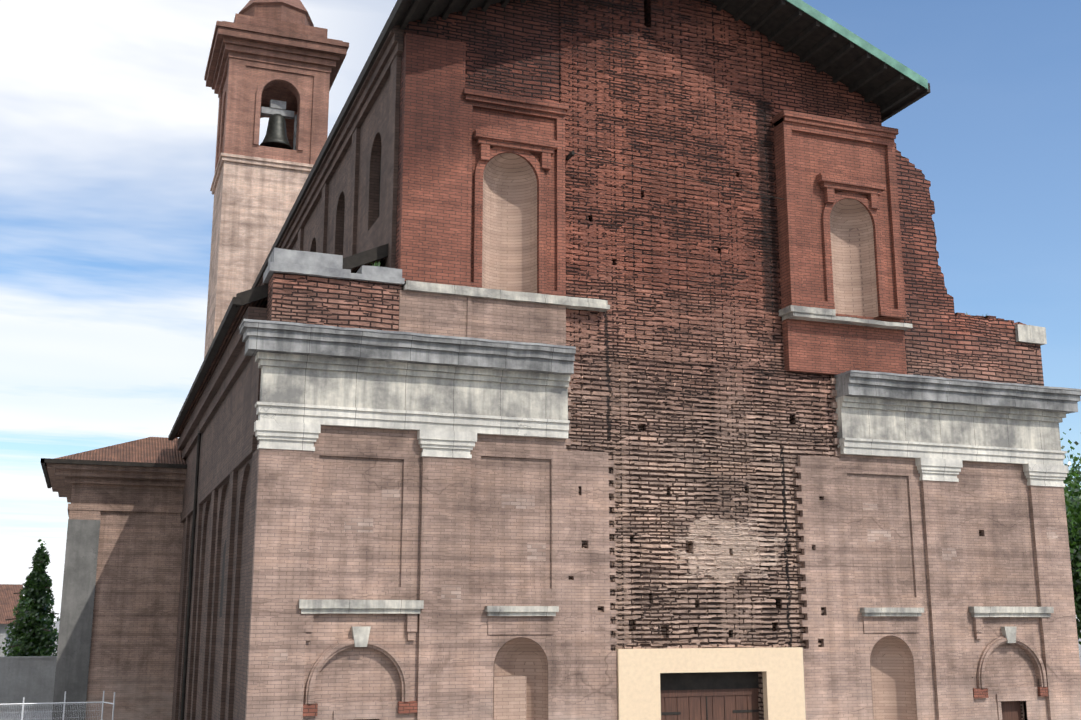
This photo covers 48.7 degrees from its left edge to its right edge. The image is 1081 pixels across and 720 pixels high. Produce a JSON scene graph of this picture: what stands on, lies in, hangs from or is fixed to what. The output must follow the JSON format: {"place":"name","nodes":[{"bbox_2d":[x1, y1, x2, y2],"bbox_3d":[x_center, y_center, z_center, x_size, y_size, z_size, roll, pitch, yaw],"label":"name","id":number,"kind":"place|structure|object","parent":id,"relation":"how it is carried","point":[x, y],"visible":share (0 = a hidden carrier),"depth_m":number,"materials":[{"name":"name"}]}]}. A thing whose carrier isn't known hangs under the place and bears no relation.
{"place":"outdoors","nodes":[
{"label":"outdoors","id":0,"kind":"place"},
{"bbox_2d":[0,624,13,656],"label":"house wall","id":1,"kind":"structure","parent":0,"point":[3,633],"depth_m":88.33,"materials":[{"name":"white paint"}]},
{"bbox_2d":[0,584,22,623],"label":"house roof","id":2,"kind":"structure","parent":1,"relation":"on","point":[9,599],"depth_m":91.23,"materials":[{"name":"red tile"}]},
{"bbox_2d":[0,656,56,709],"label":"boundary wall","id":3,"kind":"structure","parent":0,"point":[30,679],"depth_m":61.44,"materials":[{"name":"grey paint"}]},
{"bbox_2d":[0,703,101,719],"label":"fence","id":4,"kind":"object","parent":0,"point":[51,711],"visible":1,"depth_m":37.56,"materials":[{"name":"metal"}]},
{"bbox_2d":[47,463,186,719],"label":"transept wall","id":5,"kind":"structure","parent":0,"point":[136,511],"depth_m":50.08,"materials":[{"name":"brown brick"}]},
{"bbox_2d":[52,519,99,719],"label":"concrete pillar","id":6,"kind":"structure","parent":5,"relation":"attached to","point":[76,620],"depth_m":49.01,"materials":[{"name":"grey concrete"}]},
{"bbox_2d":[45,437,186,484],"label":"tiled roof","id":7,"kind":"structure","parent":5,"relation":"on","point":[155,450],"depth_m":51.47,"materials":[{"name":"brown tile"}]},
{"bbox_2d":[41,458,186,487],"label":"transept gutter","id":8,"kind":"object","parent":7,"relation":"attached to","point":[96,462],"visible":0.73,"depth_m":49.67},
{"bbox_2d":[303,425,617,719],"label":"facade wall","id":9,"kind":"structure","parent":0,"point":[356,470],"depth_m":29.67,"materials":[{"name":"brick"}]},
{"bbox_2d":[0,621,1080,719],"bbox_3d":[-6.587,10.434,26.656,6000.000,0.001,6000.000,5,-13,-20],"label":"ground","id":10,"kind":"structure","parent":0,"point":[28,713],"depth_m":58.73,"materials":[{"name":"grey"}]},
{"bbox_2d":[0,539,59,656],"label":"conifer tree","id":11,"kind":"object","parent":10,"relation":"on","point":[42,585],"depth_m":72.49,"materials":[{"name":"green plant"}]},
{"bbox_2d":[0,691,114,719],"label":"fence panels","id":12,"kind":"object","parent":10,"relation":"on","point":[64,703],"visible":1,"depth_m":37.63,"materials":[{"name":"grey metal"}]},
{"bbox_2d":[171,458,251,719],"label":"pilasters","id":13,"kind":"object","parent":10,"relation":"on","point":[235,649],"depth_m":36.41,"materials":[{"name":"brown brick"}]},
{"bbox_2d":[180,424,200,719],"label":"drainpipe","id":14,"kind":"object","parent":13,"relation":"attached to","point":[190,579],"visible":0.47,"depth_m":43.29,"materials":[{"name":"brown metal"}]},
{"bbox_2d":[190,540,225,617],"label":"side windows","id":15,"kind":"structure","parent":13,"relation":"in","point":[222,583],"depth_m":35.92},
{"bbox_2d":[173,306,266,719],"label":"wall","id":16,"kind":"structure","parent":13,"relation":"attached to","point":[224,416],"depth_m":36.41,"materials":[{"name":"brown brick"}]},
{"bbox_2d":[174,258,384,438],"bbox_3d":[-9.947,0.183,42.015,4.100,2.150,24.400,5,-13,-20],"label":"roof gutter","id":17,"kind":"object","parent":13,"relation":"on","point":[261,303],"depth_m":34.82,"materials":[{"name":"metal"}]},
{"bbox_2d":[168,243,388,440],"bbox_3d":[-9.965,0.148,41.852,4.250,2.250,24.700,5,-13,-20],"label":"roof edge","id":18,"kind":"object","parent":17,"relation":"attached to","point":[239,300],"visible":0.68,"depth_m":31.42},
{"bbox_2d":[204,153,312,358],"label":"tower shaft","id":19,"kind":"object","parent":10,"relation":"on","point":[255,198],"visible":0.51,"depth_m":60.30,"materials":[{"name":"brick"}]},
{"bbox_2d":[218,66,313,163],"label":"belfry wall","id":20,"kind":"structure","parent":19,"relation":"on","point":[279,90],"depth_m":62.15,"materials":[{"name":"brick"}]},
{"bbox_2d":[204,13,348,170],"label":"bell tower","id":21,"kind":"structure","parent":20,"relation":"attached to","point":[240,43],"depth_m":62.20,"materials":[{"name":"brown brick"}]},
{"bbox_2d":[239,0,313,25],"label":"tower cap","id":22,"kind":"object","parent":21,"relation":"on","point":[293,11],"visible":0.42,"depth_m":63.87,"materials":[{"name":"brick"}]},
{"bbox_2d":[261,99,296,149],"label":"tower bell frame","id":23,"kind":"object","parent":20,"relation":"in","point":[277,107],"visible":0.44,"depth_m":62.75,"materials":[{"name":"grey stone"}]},
{"bbox_2d":[260,114,291,149],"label":"bell","id":24,"kind":"object","parent":23,"relation":"hanging from","point":[276,135],"visible":0.81,"depth_m":62.23,"materials":[{"name":"brown metal"}]},
{"bbox_2d":[377,414,1022,719],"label":"facade wall","id":25,"kind":"structure","parent":10,"relation":"on","point":[689,550],"depth_m":32.19,"materials":[{"name":"brown brick"}]},
{"bbox_2d":[267,272,401,330],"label":"parapet","id":26,"kind":"structure","parent":25,"relation":"on","point":[317,300],"depth_m":29.81,"materials":[{"name":"brick"}]},
{"bbox_2d":[263,247,404,285],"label":"wing slabs","id":27,"kind":"structure","parent":26,"relation":"on","point":[280,260],"depth_m":29.81,"materials":[{"name":"grey stone"}]},
{"bbox_2d":[303,614,416,703],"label":"arch molding","id":28,"kind":"structure","parent":25,"relation":"attached to","point":[391,654],"depth_m":28.20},
{"bbox_2d":[303,701,417,715],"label":"arch impost blocks","id":29,"kind":"structure","parent":25,"relation":"attached to","point":[403,707],"depth_m":28.28,"materials":[{"name":"red brick"}]},
{"bbox_2d":[298,599,423,613],"bbox_3d":[-4.270,5.879,28.431,2.982,0.328,0.304,5,-13,-20],"label":"stone ledge","id":30,"kind":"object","parent":25,"relation":"attached to","point":[362,606],"depth_m":28.31,"materials":[{"name":"grey stone"}]},
{"bbox_2d":[351,626,370,646],"bbox_3d":[-4.273,6.564,28.321,0.440,0.470,0.210,5,-13,-20],"label":"keystone","id":31,"kind":"object","parent":25,"relation":"attached to","point":[360,635],"visible":0.86,"depth_m":28.23,"materials":[{"name":"white stone"}]},
{"bbox_2d":[255,352,569,419],"bbox_3d":[-3.083,0.735,30.055,8.052,1.212,0.521,5,-13,-20],"label":"frieze","id":32,"kind":"object","parent":25,"relation":"attached to","point":[321,380],"visible":0.79,"depth_m":29.86,"materials":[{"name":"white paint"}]},
{"bbox_2d":[240,321,575,374],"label":"cornice","id":33,"kind":"structure","parent":32,"relation":"on","point":[310,341],"depth_m":29.56,"materials":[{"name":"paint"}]},
{"bbox_2d":[239,319,1080,390],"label":"cornice top","id":34,"kind":"object","parent":33,"relation":"on","point":[488,340],"visible":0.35,"depth_m":30.42,"materials":[{"name":"grey stone"}]},
{"bbox_2d":[399,290,565,345],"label":"attic wall","id":35,"kind":"structure","parent":34,"relation":"on","point":[462,316],"depth_m":31.09,"materials":[{"name":"pink brick"}]},
{"bbox_2d":[402,280,609,311],"bbox_3d":[-0.860,-1.671,31.582,5.703,0.265,0.450,5,-13,-20],"label":"sill band","id":36,"kind":"object","parent":35,"relation":"on","point":[577,303],"visible":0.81,"depth_m":31.41,"materials":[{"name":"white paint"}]},
{"bbox_2d":[398,32,565,295],"bbox_3d":[-1.500,-5.208,32.139,4.560,6.900,0.260,5,-13,-20],"label":"bay","id":37,"kind":"object","parent":36,"relation":"on","point":[443,119],"visible":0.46,"depth_m":31.71,"materials":[{"name":"red brick"}]},
{"bbox_2d":[473,147,546,293],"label":"niche arch molding","id":38,"kind":"structure","parent":37,"relation":"attached to","point":[531,160],"depth_m":31.98,"materials":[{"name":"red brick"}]},
{"bbox_2d":[463,88,568,170],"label":"niche cornice","id":39,"kind":"structure","parent":37,"relation":"attached to","point":[517,135],"depth_m":32.41,"materials":[{"name":"red brick"}]},
{"bbox_2d":[482,153,536,292],"bbox_3d":[-0.928,-3.631,32.307,1.563,3.888,0.788,5,-13,-20],"label":"niche","id":40,"kind":"object","parent":36,"relation":"on","point":[509,246],"visible":0.9,"depth_m":32.57,"materials":[{"name":"brick"}]},
{"bbox_2d":[782,314,906,374],"bbox_3d":[8.936,-0.414,35.088,4.040,1.820,0.350,5,-13,-20],"label":"apron panel","id":41,"kind":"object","parent":34,"relation":"on","point":[817,347],"depth_m":34.83,"materials":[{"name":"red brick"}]},
{"bbox_2d":[778,305,912,330],"bbox_3d":[8.978,-1.191,35.075,4.202,0.317,0.728,5,-13,-20],"label":"sill band","id":42,"kind":"object","parent":41,"relation":"on","point":[809,313],"visible":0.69,"depth_m":34.53,"materials":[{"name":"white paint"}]},
{"bbox_2d":[255,401,569,438],"bbox_3d":[-3.068,1.548,29.909,8.002,0.458,0.468,5,-13,-20],"label":"architrave molding","id":43,"kind":"object","parent":25,"relation":"attached to","point":[323,415],"visible":0.94,"depth_m":29.66,"materials":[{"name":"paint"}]},
{"bbox_2d":[494,675,525,719],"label":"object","id":44,"kind":"object","parent":25,"relation":"on","point":[509,697],"visible":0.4,"depth_m":29.61,"materials":[{"name":"brick"}]},
{"bbox_2d":[488,616,552,634],"bbox_3d":[-0.502,6.624,29.820,1.720,0.450,0.085,5,-13,-20],"label":"wall panel","id":45,"kind":"object","parent":25,"relation":"attached to","point":[520,625],"visible":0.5,"depth_m":29.77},
{"bbox_2d":[493,638,547,719],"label":"niche","id":46,"kind":"object","parent":25,"relation":"attached to","point":[526,657],"visible":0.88,"depth_m":30.09,"materials":[{"name":"brick"}]},
{"bbox_2d":[485,606,558,615],"bbox_3d":[-0.470,6.270,29.809,1.882,0.246,0.275,5,-13,-20],"label":"stone ledge","id":47,"kind":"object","parent":25,"relation":"attached to","point":[521,610],"depth_m":29.70,"materials":[{"name":"grey stone"}]},
{"bbox_2d":[395,0,881,286],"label":"brick wall","id":48,"kind":"structure","parent":25,"relation":"on","point":[512,47],"depth_m":33.50,"materials":[{"name":"brick"}]},
{"bbox_2d":[565,151,783,199],"bbox_3d":[3.898,-5.164,34.086,6.691,0.562,0.540,5,-13,-20],"label":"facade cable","id":49,"kind":"object","parent":48,"relation":"attached to","point":[570,155],"visible":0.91,"depth_m":33.56,"materials":[{"name":"black rubber"}]},
{"bbox_2d":[773,117,905,319],"bbox_3d":[8.936,-4.168,35.755,3.940,5.800,0.620,5,-13,-20],"label":"bay","id":50,"kind":"object","parent":48,"relation":"attached to","point":[805,155],"visible":0.58,"depth_m":35.51,"materials":[{"name":"red brick"}]},
{"bbox_2d":[772,110,898,209],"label":"niche cornice","id":51,"kind":"structure","parent":50,"relation":"attached to","point":[830,182],"depth_m":35.73,"materials":[{"name":"red brick"}]},
{"bbox_2d":[830,198,877,316],"bbox_3d":[9.168,-3.025,35.690,1.561,3.538,0.788,5,-13,-20],"label":"arched niche","id":52,"kind":"object","parent":50,"relation":"attached to","point":[853,262],"visible":0.77,"depth_m":35.98,"materials":[{"name":"brick"}]},
{"bbox_2d":[822,191,886,316],"bbox_3d":[9.274,-3.198,35.439,2.040,3.770,0.150,5,-13,-20],"label":"arch surround","id":53,"kind":"object","parent":50,"relation":"attached to","point":[827,252],"visible":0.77,"depth_m":35.45,"materials":[{"name":"red brick"}]},
{"bbox_2d":[254,420,1068,486],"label":"pilaster capitals","id":54,"kind":"object","parent":25,"relation":"attached to","point":[304,436],"visible":0.96,"depth_m":29.90,"materials":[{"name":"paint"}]},
{"bbox_2d":[245,448,1080,719],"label":"pilasters","id":55,"kind":"object","parent":25,"relation":"attached to","point":[279,590],"visible":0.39,"depth_m":29.31,"materials":[{"name":"pink brick"}]},
{"bbox_2d":[268,489,1057,660],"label":"brick repair patches","id":56,"kind":"object","parent":25,"relation":"attached to","point":[536,551],"visible":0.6,"depth_m":30.39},
{"bbox_2d":[559,0,784,369],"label":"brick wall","id":57,"kind":"structure","parent":25,"relation":"attached to","point":[683,88],"depth_m":34.20,"materials":[{"name":"brown brick"}]},
{"bbox_2d":[333,693,1030,719],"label":"side door frames","id":58,"kind":"structure","parent":25,"relation":"attached to","point":[373,714],"depth_m":28.14,"materials":[{"name":"pink stone"}]},
{"bbox_2d":[353,701,1021,719],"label":"side doors","id":59,"kind":"structure","parent":25,"relation":"attached to","point":[1011,710],"depth_m":34.70,"materials":[{"name":"brown wood"}]},
{"bbox_2d":[566,353,838,648],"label":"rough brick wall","id":60,"kind":"structure","parent":25,"relation":"attached to","point":[709,443],"depth_m":32.40,"materials":[{"name":"brown brick"}]},
{"bbox_2d":[566,375,839,644],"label":"toothed brick edges","id":61,"kind":"object","parent":25,"relation":"attached to","point":[800,545],"visible":0.69,"depth_m":32.76,"materials":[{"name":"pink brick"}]},
{"bbox_2d":[660,688,758,719],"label":"portal door","id":62,"kind":"structure","parent":25,"relation":"attached to","point":[722,704],"depth_m":31.62,"materials":[{"name":"brown wood"}]},
{"bbox_2d":[660,671,758,719],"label":"portal door ironwork","id":63,"kind":"object","parent":62,"relation":"attached to","point":[707,680],"visible":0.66,"depth_m":31.69,"materials":[{"name":"black metal"}]},
{"bbox_2d":[863,616,918,632],"bbox_3d":[9.857,7.446,33.607,1.840,0.450,0.085,5,-13,-20],"label":"niche frieze","id":64,"kind":"object","parent":25,"relation":"attached to","point":[890,624],"visible":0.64,"depth_m":33.56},
{"bbox_2d":[860,607,923,615],"bbox_3d":[9.887,7.093,33.604,2.003,0.246,0.294,5,-13,-20],"label":"stone ledge","id":65,"kind":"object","parent":25,"relation":"attached to","point":[888,611],"depth_m":33.47,"materials":[{"name":"grey stone"}]},
{"bbox_2d":[870,636,916,719],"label":"arched niche","id":66,"kind":"object","parent":25,"relation":"attached to","point":[892,679],"visible":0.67,"depth_m":33.83,"materials":[{"name":"brick"}]},
{"bbox_2d":[837,437,1066,464],"bbox_3d":[12.363,2.773,35.551,8.054,0.462,0.469,5,-13,-20],"label":"architrave molding","id":67,"kind":"object","parent":25,"relation":"attached to","point":[893,448],"visible":0.85,"depth_m":35.27,"materials":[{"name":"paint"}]},
{"bbox_2d":[835,396,1065,450],"bbox_3d":[12.395,1.963,35.709,8.103,1.212,0.517,5,-13,-20],"label":"frieze","id":68,"kind":"object","parent":67,"relation":"on","point":[886,419],"visible":0.79,"depth_m":35.47,"materials":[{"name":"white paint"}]},
{"bbox_2d":[834,372,1080,413],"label":"cornice","id":69,"kind":"structure","parent":25,"relation":"attached to","point":[867,385],"depth_m":35.29,"materials":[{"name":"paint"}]},
{"bbox_2d":[895,143,1043,385],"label":"wing wall","id":70,"kind":"structure","parent":25,"relation":"on","point":[942,340],"depth_m":36.65,"materials":[{"name":"brown brick"}]},
{"bbox_2d":[955,312,1013,322],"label":"broken bricks","id":71,"kind":"object","parent":70,"relation":"on","point":[991,318],"visible":0.19,"depth_m":37.21,"materials":[{"name":"brown brick"}]},
{"bbox_2d":[1015,324,1046,345],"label":"stone block","id":72,"kind":"structure","parent":70,"relation":"on","point":[1031,334],"depth_m":37.39,"materials":[{"name":"grey stone"}]},
{"bbox_2d":[1001,626,1016,642],"bbox_3d":[13.682,8.028,34.877,0.440,0.470,0.210,5,-13,-20],"label":"keystone","id":73,"kind":"object","parent":25,"relation":"attached to","point":[1009,633],"visible":0.79,"depth_m":34.78,"materials":[{"name":"grey stone"}]},
{"bbox_2d":[968,606,1053,616],"bbox_3d":[13.809,7.389,35.023,2.901,0.306,0.299,5,-13,-20],"label":"stone ledge","id":74,"kind":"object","parent":25,"relation":"attached to","point":[993,611],"depth_m":34.86,"materials":[{"name":"grey stone"}]},
{"bbox_2d":[973,687,1048,697],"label":"impost blocks","id":75,"kind":"structure","parent":25,"relation":"attached to","point":[983,692],"depth_m":34.13,"materials":[{"name":"red brick"}]},
{"bbox_2d":[973,617,1049,687],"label":"arch molding","id":76,"kind":"structure","parent":25,"relation":"attached to","point":[991,646],"depth_m":34.67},
{"bbox_2d":[615,647,805,719],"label":"portal frame","id":77,"kind":"object","parent":10,"relation":"on","point":[639,671],"visible":0.91,"depth_m":31.36,"materials":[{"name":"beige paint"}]},
{"bbox_2d":[1063,432,1080,644],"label":"tree","id":78,"kind":"object","parent":10,"relation":"on","point":[1070,509],"depth_m":50.22,"materials":[{"name":"green plant"}]},
{"bbox_2d":[1060,428,1080,634],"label":"tree leaves","id":79,"kind":"object","parent":78,"relation":"attached to","point":[1074,463],"depth_m":59.29,"materials":[{"name":"green plant"}]},
{"bbox_2d":[0,0,1080,620],"label":"sky","id":80,"kind":"structure","parent":0,"point":[109,114],"materials":[{"name":"blue"}]},
{"bbox_2d":[797,447,1047,719],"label":"facade wall","id":81,"kind":"structure","parent":0,"point":[850,570],"depth_m":34.15,"materials":[{"name":"brick"}]},
{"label":"aisle wall","id":82,"kind":"object","parent":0,"visible":0},
{"bbox_2d":[292,76,389,266],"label":"side wall","id":83,"kind":"structure","parent":82,"relation":"on","point":[374,141],"depth_m":35.88,"materials":[{"name":"brown brick"}]},
{"bbox_2d":[257,25,403,286],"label":"pilasters","id":84,"kind":"object","parent":83,"relation":"attached to","point":[386,64],"visible":0.27,"depth_m":36.45,"materials":[{"name":"brick"}]},
{"bbox_2d":[378,159,380,216],"bbox_3d":[-8.116,-3.127,44.090,0.060,3.300,22.600,5,-13,-20],"label":"clerestory glass","id":85,"kind":"object","parent":83,"relation":"attached to","point":[379,188],"depth_m":35.19,"materials":[{"name":"black glass"}]},
{"bbox_2d":[251,0,930,288],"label":"roof eave","id":86,"kind":"object","parent":83,"relation":"on","point":[388,26],"visible":0.35,"depth_m":37.38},
{"bbox_2d":[400,0,919,112],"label":"roof rafters","id":87,"kind":"object","parent":83,"relation":"on","point":[803,35],"visible":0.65,"depth_m":35.78,"materials":[{"name":"brown wood"}]},
{"bbox_2d":[394,0,925,116],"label":"roof soffit","id":88,"kind":"structure","parent":87,"relation":"on","point":[760,8],"depth_m":35.92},
{"bbox_2d":[786,0,927,89],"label":"roof edge flashing","id":89,"kind":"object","parent":88,"relation":"attached to","point":[833,25],"depth_m":35.32,"materials":[{"name":"green metal"}]}
]}

